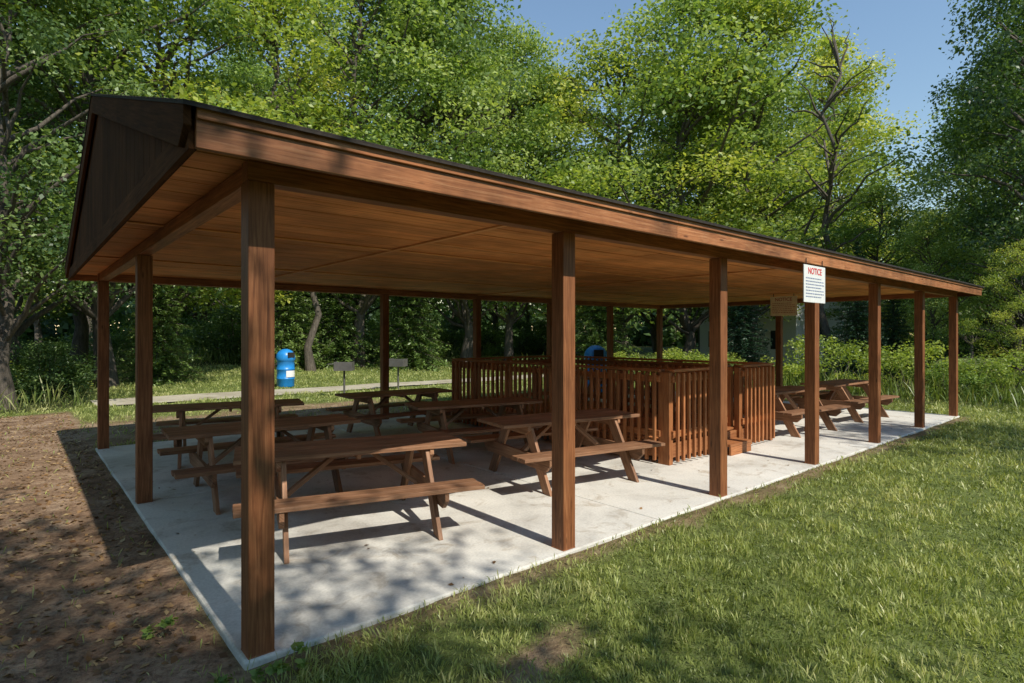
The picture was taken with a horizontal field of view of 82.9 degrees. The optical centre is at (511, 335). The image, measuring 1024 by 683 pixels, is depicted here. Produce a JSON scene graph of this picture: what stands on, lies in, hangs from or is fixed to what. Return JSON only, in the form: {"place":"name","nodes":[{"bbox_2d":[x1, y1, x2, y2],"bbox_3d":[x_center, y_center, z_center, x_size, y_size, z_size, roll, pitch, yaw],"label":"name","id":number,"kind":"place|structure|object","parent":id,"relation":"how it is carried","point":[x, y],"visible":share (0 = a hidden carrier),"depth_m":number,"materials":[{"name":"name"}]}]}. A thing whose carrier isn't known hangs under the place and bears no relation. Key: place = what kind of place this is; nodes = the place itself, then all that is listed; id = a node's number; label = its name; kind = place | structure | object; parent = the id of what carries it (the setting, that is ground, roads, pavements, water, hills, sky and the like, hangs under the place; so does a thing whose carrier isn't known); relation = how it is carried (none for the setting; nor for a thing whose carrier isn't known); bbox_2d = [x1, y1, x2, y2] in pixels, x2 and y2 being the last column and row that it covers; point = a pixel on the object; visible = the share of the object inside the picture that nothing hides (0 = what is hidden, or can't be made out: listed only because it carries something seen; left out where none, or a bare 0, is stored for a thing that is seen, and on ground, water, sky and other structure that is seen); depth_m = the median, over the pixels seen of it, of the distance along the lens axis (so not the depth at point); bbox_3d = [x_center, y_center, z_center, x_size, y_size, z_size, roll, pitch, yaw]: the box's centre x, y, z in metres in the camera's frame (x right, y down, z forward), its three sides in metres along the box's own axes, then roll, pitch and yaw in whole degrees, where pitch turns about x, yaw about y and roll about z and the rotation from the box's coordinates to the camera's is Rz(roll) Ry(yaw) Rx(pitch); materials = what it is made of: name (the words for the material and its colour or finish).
{"place":"outdoors","nodes":[
{"label":"outdoors","id":0,"kind":"place"},
{"bbox_2d":[90,374,543,405],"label":"gravel path","id":1,"kind":"structure","parent":0,"point":[158,399],"depth_m":18.14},
{"bbox_2d":[0,341,1023,682],"bbox_3d":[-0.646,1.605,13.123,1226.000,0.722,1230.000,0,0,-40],"label":"ground","id":2,"kind":"structure","parent":0,"point":[48,581],"depth_m":4.16,"materials":[{"name":"plant"}]},
{"bbox_2d":[10,126,75,349],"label":"deciduous tree","id":3,"kind":"object","parent":2,"relation":"on","point":[37,330],"visible":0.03,"depth_m":42.23,"materials":[{"name":"green plant"}]},
{"bbox_2d":[10,336,95,396],"bbox_3d":[-14.043,0.990,17.396,2.901,1.934,2.775,0,0,10],"label":"shrub","id":4,"kind":"object","parent":2,"relation":"on","point":[65,368],"visible":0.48,"depth_m":17.05,"materials":[{"name":"green plant"}]},
{"bbox_2d":[10,337,96,402],"bbox_3d":[-13.673,1.005,16.885,2.792,1.946,2.918,0,0,25],"label":"shrub","id":5,"kind":"object","parent":2,"relation":"on","point":[25,384],"visible":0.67,"depth_m":16.85,"materials":[{"name":"green plant"}]},
{"bbox_2d":[2,0,174,367],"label":"deciduous tree","id":6,"kind":"object","parent":2,"relation":"on","point":[80,340],"visible":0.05,"depth_m":23.70,"materials":[{"name":"green plant"}]},
{"bbox_2d":[59,317,131,357],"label":"shrub","id":7,"kind":"object","parent":2,"relation":"on","point":[70,338],"visible":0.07,"depth_m":27.65,"materials":[{"name":"green plant"}]},
{"bbox_2d":[16,23,176,349],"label":"deciduous tree","id":8,"kind":"object","parent":2,"relation":"on","point":[89,323],"depth_m":40.70,"materials":[{"name":"green plant"}]},
{"bbox_2d":[0,0,235,366],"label":"deciduous tree","id":9,"kind":"object","parent":2,"relation":"on","point":[50,307],"visible":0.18,"depth_m":17.88,"materials":[{"name":"green plant"}]},
{"bbox_2d":[0,412,241,682],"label":"fallen leaves","id":10,"kind":"object","parent":2,"relation":"on","point":[4,640],"visible":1,"depth_m":4.71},
{"bbox_2d":[0,0,241,409],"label":"deciduous tree","id":11,"kind":"object","parent":2,"relation":"on","point":[9,324],"visible":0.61,"depth_m":14.62,"materials":[{"name":"green plant"}]},
{"bbox_2d":[110,333,134,363],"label":"shrub","id":12,"kind":"object","parent":2,"relation":"on","point":[115,340],"visible":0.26,"depth_m":26.07,"materials":[{"name":"green plant"}]},
{"bbox_2d":[55,83,213,349],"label":"deciduous tree","id":13,"kind":"object","parent":2,"relation":"on","point":[184,307],"depth_m":45.92,"materials":[{"name":"green plant"}]},
{"bbox_2d":[7,0,312,371],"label":"deciduous tree","id":14,"kind":"object","parent":2,"relation":"on","point":[214,26],"visible":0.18,"depth_m":22.21,"materials":[{"name":"green plant"}]},
{"bbox_2d":[141,614,178,639],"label":"weed plant","id":15,"kind":"object","parent":2,"relation":"on","point":[166,622],"visible":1,"depth_m":3.46,"materials":[{"name":"green plant"}]},
{"bbox_2d":[115,285,205,386],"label":"hemlock tree","id":16,"kind":"object","parent":2,"relation":"on","point":[170,374],"visible":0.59,"depth_m":20.78,"materials":[{"name":"green plant"}]},
{"bbox_2d":[0,0,346,387],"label":"deciduous tree","id":17,"kind":"object","parent":2,"relation":"on","point":[91,313],"visible":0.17,"depth_m":18.81,"materials":[{"name":"green plant"}]},
{"bbox_2d":[114,74,238,349],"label":"deciduous tree","id":18,"kind":"object","parent":2,"relation":"on","point":[195,315],"visible":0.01,"depth_m":47.16,"materials":[{"name":"green plant"}]},
{"bbox_2d":[171,304,238,358],"bbox_3d":[-16.069,-0.116,30.616,4.218,3.195,4.667,0,0,-38],"label":"shrub","id":19,"kind":"object","parent":2,"relation":"on","point":[193,322],"visible":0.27,"depth_m":30.21,"materials":[{"name":"green plant"}]},
{"bbox_2d":[182,305,240,360],"bbox_3d":[-14.063,-0.111,29.577,4.907,3.273,4.695,0,0,-12],"label":"shrub","id":20,"kind":"object","parent":2,"relation":"on","point":[232,315],"visible":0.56,"depth_m":28.73,"materials":[{"name":"green plant"}]},
{"bbox_2d":[182,318,240,359],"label":"shrub","id":21,"kind":"object","parent":2,"relation":"on","point":[194,341],"visible":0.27,"depth_m":29.52,"materials":[{"name":"green plant"}]},
{"bbox_2d":[198,300,279,359],"bbox_3d":[-14.561,-0.348,31.946,4.911,3.720,5.434,0,0,-24],"label":"shrub","id":22,"kind":"object","parent":2,"relation":"on","point":[238,325],"visible":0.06,"depth_m":30.38,"materials":[{"name":"green plant"}]},
{"bbox_2d":[169,50,321,342],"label":"deciduous tree","id":23,"kind":"object","parent":2,"relation":"on","point":[195,297],"visible":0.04,"depth_m":44.91,"materials":[{"name":"green plant"}]},
{"bbox_2d":[194,48,318,299],"bbox_3d":[-18.955,-9.741,42.064,16.637,22.352,13.502,0,0,-3],"label":"deciduous tree","id":24,"kind":"object","parent":2,"relation":"on","point":[251,68],"visible":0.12,"depth_m":39.90,"materials":[{"name":"green plant"}]},
{"bbox_2d":[158,0,377,367],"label":"deciduous tree","id":25,"kind":"object","parent":2,"relation":"on","point":[306,105],"visible":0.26,"depth_m":24.99,"materials":[{"name":"green plant"}]},
{"bbox_2d":[249,658,289,682],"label":"weed plant","id":26,"kind":"object","parent":2,"relation":"on","point":[275,667],"visible":0.92,"depth_m":3.00,"materials":[{"name":"green plant"}]},
{"bbox_2d":[276,349,294,387],"bbox_3d":[-7.865,1.131,20.168,0.640,1.330,0.630,0,0,32],"label":"trash barrel","id":27,"kind":"object","parent":2,"relation":"on","point":[285,360],"visible":0.96,"depth_m":19.93,"materials":[{"name":"blue plastic"}]},
{"bbox_2d":[282,641,309,672],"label":"weed plant","id":28,"kind":"object","parent":2,"relation":"on","point":[302,663],"visible":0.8,"depth_m":3.12,"materials":[{"name":"green plant"}]},
{"bbox_2d":[256,50,341,371],"bbox_3d":[-9.344,-5.378,25.992,4.601,14.319,6.482,0,0,-39],"label":"tree","id":29,"kind":"object","parent":2,"relation":"on","point":[309,362],"visible":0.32,"depth_m":25.79,"materials":[{"name":"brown plant"}]},
{"bbox_2d":[275,290,333,370],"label":"hemlock tree","id":30,"kind":"object","parent":2,"relation":"on","point":[291,316],"visible":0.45,"depth_m":26.68,"materials":[{"name":"green plant"}]},
{"bbox_2d":[297,292,379,369],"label":"hemlock tree","id":31,"kind":"object","parent":2,"relation":"on","point":[338,349],"visible":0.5,"depth_m":27.89,"materials":[{"name":"broad leaves"},{"name":"bark"}]},
{"bbox_2d":[327,361,354,392],"bbox_3d":[-5.015,1.294,17.072,0.720,1.045,0.600,0,0,-4],"label":"park grill","id":32,"kind":"object","parent":2,"relation":"on","point":[344,366],"visible":0.92,"depth_m":16.79,"materials":[{"name":"metal"}]},
{"bbox_2d":[299,93,392,317],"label":"deciduous tree","id":33,"kind":"object","parent":2,"relation":"on","point":[326,294],"visible":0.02,"depth_m":46.52,"materials":[{"name":"green plant"}]},
{"bbox_2d":[282,41,446,315],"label":"deciduous tree","id":34,"kind":"object","parent":2,"relation":"on","point":[370,311],"visible":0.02,"depth_m":43.09,"materials":[{"name":"green plant"}]},
{"bbox_2d":[253,0,523,367],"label":"deciduous tree","id":35,"kind":"object","parent":2,"relation":"on","point":[353,28],"visible":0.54,"depth_m":26.88,"materials":[{"name":"green plant"}]},
{"bbox_2d":[365,307,424,355],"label":"shrub","id":36,"kind":"object","parent":2,"relation":"on","point":[374,326],"visible":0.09,"depth_m":36.37,"materials":[{"name":"green plant"}]},
{"bbox_2d":[389,358,407,389],"bbox_3d":[-3.852,1.294,19.378,0.720,1.045,0.600,0,0,13],"label":"park grill","id":37,"kind":"object","parent":2,"relation":"on","point":[397,363],"visible":0.91,"depth_m":19.10,"materials":[{"name":"metal"}]},
{"bbox_2d":[352,101,449,327],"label":"deciduous tree","id":38,"kind":"object","parent":2,"relation":"on","point":[425,149],"visible":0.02,"depth_m":45.80,"materials":[{"name":"green plant"}]},
{"bbox_2d":[365,296,451,371],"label":"hemlock tree","id":39,"kind":"object","parent":2,"relation":"on","point":[407,343],"visible":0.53,"depth_m":28.53,"materials":[{"name":"broad leaves"},{"name":"bark"}]},
{"bbox_2d":[343,0,547,365],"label":"deciduous tree","id":40,"kind":"object","parent":2,"relation":"on","point":[463,39],"visible":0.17,"depth_m":28.16,"materials":[{"name":"green plant"}]},
{"bbox_2d":[276,0,626,361],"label":"deciduous tree","id":41,"kind":"object","parent":2,"relation":"on","point":[465,318],"visible":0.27,"depth_m":29.55,"materials":[{"name":"green plant"}]},
{"bbox_2d":[425,100,498,344],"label":"deciduous tree","id":42,"kind":"object","parent":2,"relation":"on","point":[453,315],"depth_m":47.49,"materials":[{"name":"green plant"}]},
{"bbox_2d":[438,320,492,353],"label":"shrub","id":43,"kind":"object","parent":2,"relation":"on","point":[482,340],"visible":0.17,"depth_m":39.22,"materials":[{"name":"green plant"}]},
{"bbox_2d":[437,312,495,353],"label":"shrub","id":44,"kind":"object","parent":2,"relation":"on","point":[460,322],"visible":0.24,"depth_m":39.14,"materials":[{"name":"green plant"}]},
{"bbox_2d":[451,317,505,355],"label":"shrub","id":45,"kind":"object","parent":2,"relation":"on","point":[497,337],"visible":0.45,"depth_m":38.83,"materials":[{"name":"green plant"}]},
{"bbox_2d":[429,55,551,347],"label":"deciduous tree","id":46,"kind":"object","parent":2,"relation":"on","point":[494,318],"visible":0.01,"depth_m":41.23,"materials":[{"name":"green plant"}]},
{"bbox_2d":[419,12,580,360],"bbox_3d":[-0.003,-8.043,32.451,10.260,19.667,12.642,0,0,-21],"label":"deciduous tree","id":47,"kind":"object","parent":2,"relation":"on","point":[510,320],"visible":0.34,"depth_m":31.20,"materials":[{"name":"green plant"}]},
{"bbox_2d":[0,339,1023,412],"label":"tall weeds","id":48,"kind":"object","parent":2,"relation":"on","point":[945,391],"visible":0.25,"depth_m":15.67,"materials":[{"name":"green plant"}]},
{"bbox_2d":[489,176,543,329],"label":"deciduous tree","id":49,"kind":"object","parent":2,"relation":"on","point":[520,313],"visible":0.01,"depth_m":46.08,"materials":[{"name":"green plant"}]},
{"bbox_2d":[11,209,1023,356],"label":"distant trees","id":50,"kind":"object","parent":2,"relation":"on","point":[640,335],"visible":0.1,"depth_m":61.41,"materials":[{"name":"green plant"}]},
{"bbox_2d":[497,315,545,353],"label":"shrub","id":51,"kind":"object","parent":2,"relation":"on","point":[528,341],"visible":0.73,"depth_m":41.36,"materials":[{"name":"green plant"}]},
{"bbox_2d":[64,93,984,670],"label":"picnic pavilion","id":52,"kind":"structure","parent":2,"relation":"on","point":[258,211],"depth_m":5.47,"materials":[{"name":"brown wood"}]},
{"bbox_2d":[153,398,307,468],"bbox_3d":[-4.174,1.390,8.600,2.008,0.751,1.598,0,0,-26],"label":"picnic table","id":53,"kind":"object","parent":52,"relation":"on","point":[181,409],"visible":0.57,"depth_m":8.47,"materials":[{"name":"brown wood"}]},
{"bbox_2d":[157,414,370,514],"bbox_3d":[-2.830,1.390,6.671,2.008,0.751,1.598,0,0,-36],"label":"picnic table","id":54,"kind":"object","parent":52,"relation":"on","point":[204,435],"visible":0.77,"depth_m":6.46,"materials":[{"name":"brown wood"}]},
{"bbox_2d":[232,431,484,563],"bbox_3d":[-1.482,1.390,5.415,2.008,0.751,1.598,0,0,-24],"label":"picnic table","id":55,"kind":"object","parent":52,"relation":"on","point":[425,445],"visible":0.94,"depth_m":5.17,"materials":[{"name":"brown wood"}]},
{"bbox_2d":[326,387,466,435],"bbox_3d":[-2.084,1.390,10.449,2.008,0.751,1.598,0,0,-37],"label":"picnic table","id":56,"kind":"object","parent":52,"relation":"on","point":[372,418],"visible":0.84,"depth_m":10.25,"materials":[{"name":"brown wood"}]},
{"bbox_2d":[396,397,551,463],"bbox_3d":[-0.570,1.390,8.875,2.008,0.751,1.598,0,0,-26],"label":"picnic table","id":57,"kind":"object","parent":52,"relation":"on","point":[438,408],"visible":0.67,"depth_m":8.76,"materials":[{"name":"brown wood"}]},
{"bbox_2d":[461,408,664,496],"bbox_3d":[0.611,1.390,7.306,2.008,0.751,1.598,0,0,-29],"label":"picnic table","id":58,"kind":"object","parent":52,"relation":"on","point":[521,426],"visible":0.88,"depth_m":7.10,"materials":[{"name":"brown wood"}]},
{"bbox_2d":[452,355,774,465],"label":"railed wooden deck","id":59,"kind":"structure","parent":52,"relation":"on","point":[661,419],"depth_m":9.22,"materials":[{"name":"brown wood"}]},
{"bbox_2d":[770,293,796,315],"bbox_3d":[6.252,-0.714,13.357,0.014,0.525,0.610,0,0,-40],"label":"rules sign","id":60,"kind":"object","parent":52,"relation":"attached to","point":[784,306],"visible":1,"depth_m":13.35,"materials":[{"name":"beige paint"}]},
{"bbox_2d":[733,385,850,437],"bbox_3d":[5.071,1.390,10.969,2.008,0.751,1.598,0,0,-34],"label":"picnic table","id":61,"kind":"object","parent":52,"relation":"on","point":[787,414],"visible":0.5,"depth_m":10.70,"materials":[{"name":"brown wood"}]},
{"bbox_2d":[803,258,824,303],"bbox_3d":[3.669,-0.659,7.036,0.610,0.525,0.014,0,0,-40],"label":"notice sign","id":62,"kind":"object","parent":52,"relation":"attached to","point":[813,284],"visible":1,"depth_m":7.00,"materials":[{"name":"white paint"}]},
{"bbox_2d":[789,379,898,422],"bbox_3d":[7.157,1.390,12.683,2.008,0.751,1.598,0,0,-36],"label":"picnic table","id":63,"kind":"object","parent":52,"relation":"on","point":[839,393],"visible":0.69,"depth_m":12.43,"materials":[{"name":"brown wood"}]},
{"bbox_2d":[514,316,546,352],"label":"shrub","id":64,"kind":"object","parent":2,"relation":"on","point":[537,333],"visible":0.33,"depth_m":44.07,"materials":[{"name":"green plant"}]},
{"bbox_2d":[518,317,546,352],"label":"shrub","id":65,"kind":"object","parent":2,"relation":"on","point":[542,325],"visible":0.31,"depth_m":44.13,"materials":[{"name":"green plant"}]},
{"bbox_2d":[523,169,586,317],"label":"deciduous tree","id":66,"kind":"object","parent":2,"relation":"on","point":[543,310],"depth_m":45.18,"materials":[{"name":"green plant"}]},
{"bbox_2d":[491,63,663,323],"bbox_3d":[2.499,-6.942,33.168,10.631,17.614,11.337,0,0,44],"label":"deciduous tree","id":67,"kind":"object","parent":2,"relation":"on","point":[578,128],"visible":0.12,"depth_m":32.53,"materials":[{"name":"green plant"}]},
{"bbox_2d":[584,345,606,391],"bbox_3d":[2.548,1.039,17.617,0.706,1.490,0.717,0,0,-6],"label":"trash barrel","id":68,"kind":"object","parent":2,"relation":"on","point":[597,350],"visible":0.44,"depth_m":17.36,"materials":[{"name":"blue plastic"}]},
{"bbox_2d":[575,305,642,364],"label":"hemlock tree","id":69,"kind":"object","parent":2,"relation":"on","point":[597,335],"visible":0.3,"depth_m":29.54,"materials":[{"name":"green plant"}]},
{"bbox_2d":[520,16,785,359],"bbox_3d":[6.070,-7.266,32.313,14.720,18.571,18.984,0,0,-18],"label":"deciduous tree","id":70,"kind":"object","parent":2,"relation":"on","point":[700,173],"visible":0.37,"depth_m":28.91,"materials":[{"name":"green plant"}]},
{"bbox_2d":[562,59,796,353],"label":"deciduous tree","id":71,"kind":"object","parent":2,"relation":"on","point":[653,332],"visible":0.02,"depth_m":45.73,"materials":[{"name":"green plant"}]},
{"bbox_2d":[650,347,708,375],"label":"shrub","id":72,"kind":"object","parent":2,"relation":"on","point":[694,355],"visible":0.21,"depth_m":22.57,"materials":[{"name":"green plant"}]},
{"bbox_2d":[550,0,858,359],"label":"deciduous tree","id":73,"kind":"object","parent":2,"relation":"on","point":[701,12],"visible":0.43,"depth_m":28.59,"materials":[{"name":"green plant"}]},
{"bbox_2d":[639,59,770,353],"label":"deciduous tree","id":74,"kind":"object","parent":2,"relation":"on","point":[686,198],"visible":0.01,"depth_m":42.85,"materials":[{"name":"green plant"}]},
{"bbox_2d":[659,57,835,357],"bbox_3d":[13.291,-7.182,34.064,10.053,18.307,12.387,0,0,8],"label":"deciduous tree","id":75,"kind":"object","parent":2,"relation":"on","point":[780,127],"visible":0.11,"depth_m":31.77,"materials":[{"name":"green plant"}]},
{"bbox_2d":[727,305,772,366],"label":"spruce tree","id":76,"kind":"object","parent":2,"relation":"on","point":[743,338],"visible":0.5,"depth_m":26.17,"materials":[{"name":"green plant"}]},
{"bbox_2d":[647,77,900,319],"bbox_3d":[16.723,-8.177,40.740,17.400,20.491,14.077,0,0,-9],"label":"deciduous tree","id":77,"kind":"object","parent":2,"relation":"on","point":[818,223],"visible":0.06,"depth_m":38.57,"materials":[{"name":"green plant"}]},
{"bbox_2d":[700,301,867,366],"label":"walls","id":78,"kind":"structure","parent":2,"relation":"on","point":[793,328],"depth_m":33.65,"materials":[{"name":"white"}]},
{"bbox_2d":[708,307,862,348],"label":"windows","id":79,"kind":"structure","parent":78,"relation":"attached to","point":[773,338],"depth_m":34.43,"materials":[{"name":"black glass"}]},
{"bbox_2d":[643,0,945,361],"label":"deciduous tree","id":80,"kind":"object","parent":2,"relation":"on","point":[783,8],"visible":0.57,"depth_m":28.18,"materials":[{"name":"green plant"}]},
{"bbox_2d":[760,334,899,388],"bbox_3d":[10.821,0.952,19.973,3.802,2.014,3.864,0,0,-18],"label":"shrub","id":81,"kind":"object","parent":2,"relation":"on","point":[844,353],"visible":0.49,"depth_m":19.86,"materials":[{"name":"green plant"}]},
{"bbox_2d":[758,30,934,262],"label":"deciduous tree","id":82,"kind":"object","parent":2,"relation":"on","point":[827,59],"visible":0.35,"depth_m":40.17,"materials":[{"name":"green plant"}]},
{"bbox_2d":[783,105,918,259],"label":"deciduous tree","id":83,"kind":"object","parent":2,"relation":"on","point":[838,121],"visible":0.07,"depth_m":46.92,"materials":[{"name":"green plant"}]},
{"bbox_2d":[765,7,950,374],"bbox_3d":[14.801,-6.596,26.404,5.521,17.182,7.779,0,0,-24],"label":"bare branched tree","id":84,"kind":"object","parent":2,"relation":"on","point":[823,321],"visible":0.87,"depth_m":26.55,"materials":[{"name":"brown plant"}]},
{"bbox_2d":[819,240,896,381],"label":"spruce tree","id":85,"kind":"object","parent":2,"relation":"on","point":[856,326],"visible":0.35,"depth_m":22.38,"materials":[{"name":"green plant"}]},
{"bbox_2d":[866,299,913,381],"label":"spruce tree","id":86,"kind":"object","parent":2,"relation":"on","point":[890,322],"visible":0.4,"depth_m":22.63,"materials":[{"name":"green plant"}]},
{"bbox_2d":[816,177,966,349],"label":"deciduous tree","id":87,"kind":"object","parent":2,"relation":"on","point":[873,242],"visible":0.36,"depth_m":31.75,"materials":[{"name":"green plant"}]},
{"bbox_2d":[847,340,975,394],"bbox_3d":[12.106,1.041,17.701,3.444,1.824,3.500,0,0,-38],"label":"shrub","id":88,"kind":"object","parent":2,"relation":"on","point":[900,364],"visible":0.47,"depth_m":17.41,"materials":[{"name":"green plant"}]},
{"bbox_2d":[856,56,1023,366],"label":"deciduous tree","id":89,"kind":"object","parent":2,"relation":"on","point":[968,237],"visible":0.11,"depth_m":30.75,"materials":[{"name":"green plant"}]},
{"bbox_2d":[881,207,1012,370],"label":"deciduous tree","id":90,"kind":"object","parent":2,"relation":"on","point":[951,254],"visible":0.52,"depth_m":22.08,"materials":[{"name":"green plant"}]},
{"bbox_2d":[871,0,1023,318],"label":"deciduous tree","id":91,"kind":"object","parent":2,"relation":"on","point":[950,131],"visible":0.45,"depth_m":23.00,"materials":[{"name":"green plant"}]},
{"bbox_2d":[906,352,995,400],"bbox_3d":[12.173,1.193,16.151,1.934,1.465,2.140,0,0,6],"label":"shrub","id":92,"kind":"object","parent":2,"relation":"on","point":[960,378],"visible":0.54,"depth_m":15.95,"materials":[{"name":"green plant"}]},
{"bbox_2d":[882,51,1023,373],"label":"deciduous tree","id":93,"kind":"object","parent":2,"relation":"on","point":[1020,323],"visible":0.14,"depth_m":27.03,"materials":[{"name":"green plant"}]},
{"bbox_2d":[885,108,1023,356],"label":"deciduous tree","id":94,"kind":"object","parent":2,"relation":"on","point":[986,322],"visible":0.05,"depth_m":47.84,"materials":[{"name":"green plant"}]},
{"bbox_2d":[912,0,1023,296],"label":"deciduous tree","id":95,"kind":"object","parent":2,"relation":"on","point":[1001,12],"visible":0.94,"depth_m":19.48,"materials":[{"name":"green plant"}]},
{"bbox_2d":[941,246,1004,357],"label":"deciduous tree","id":96,"kind":"object","parent":2,"relation":"on","point":[970,343],"visible":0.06,"depth_m":46.12,"materials":[{"name":"green plant"}]},
{"bbox_2d":[943,349,1023,399],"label":"shrub","id":97,"kind":"object","parent":2,"relation":"on","point":[998,365],"visible":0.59,"depth_m":15.93,"materials":[{"name":"green plant"}]},
{"bbox_2d":[958,239,1023,394],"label":"deciduous tree","id":98,"kind":"object","parent":2,"relation":"on","point":[1011,309],"visible":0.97,"depth_m":17.46,"materials":[{"name":"green plant"}]},
{"bbox_2d":[970,376,1023,401],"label":"shrub","id":99,"kind":"object","parent":2,"relation":"on","point":[1006,380],"visible":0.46,"depth_m":15.75,"materials":[{"name":"green plant"}]},
{"bbox_2d":[0,354,1023,682],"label":"grass","id":100,"kind":"structure","parent":0,"point":[808,572],"depth_m":4.12,"materials":[{"name":"plant"}]},
{"bbox_2d":[9,0,1022,333],"label":"sky","id":101,"kind":"structure","parent":0,"point":[912,30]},
{"bbox_2d":[583,377,650,399],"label":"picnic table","id":102,"kind":"object","parent":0,"point":[606,387],"visible":0.09,"depth_m":14.04,"materials":[{"name":"brown wood"}]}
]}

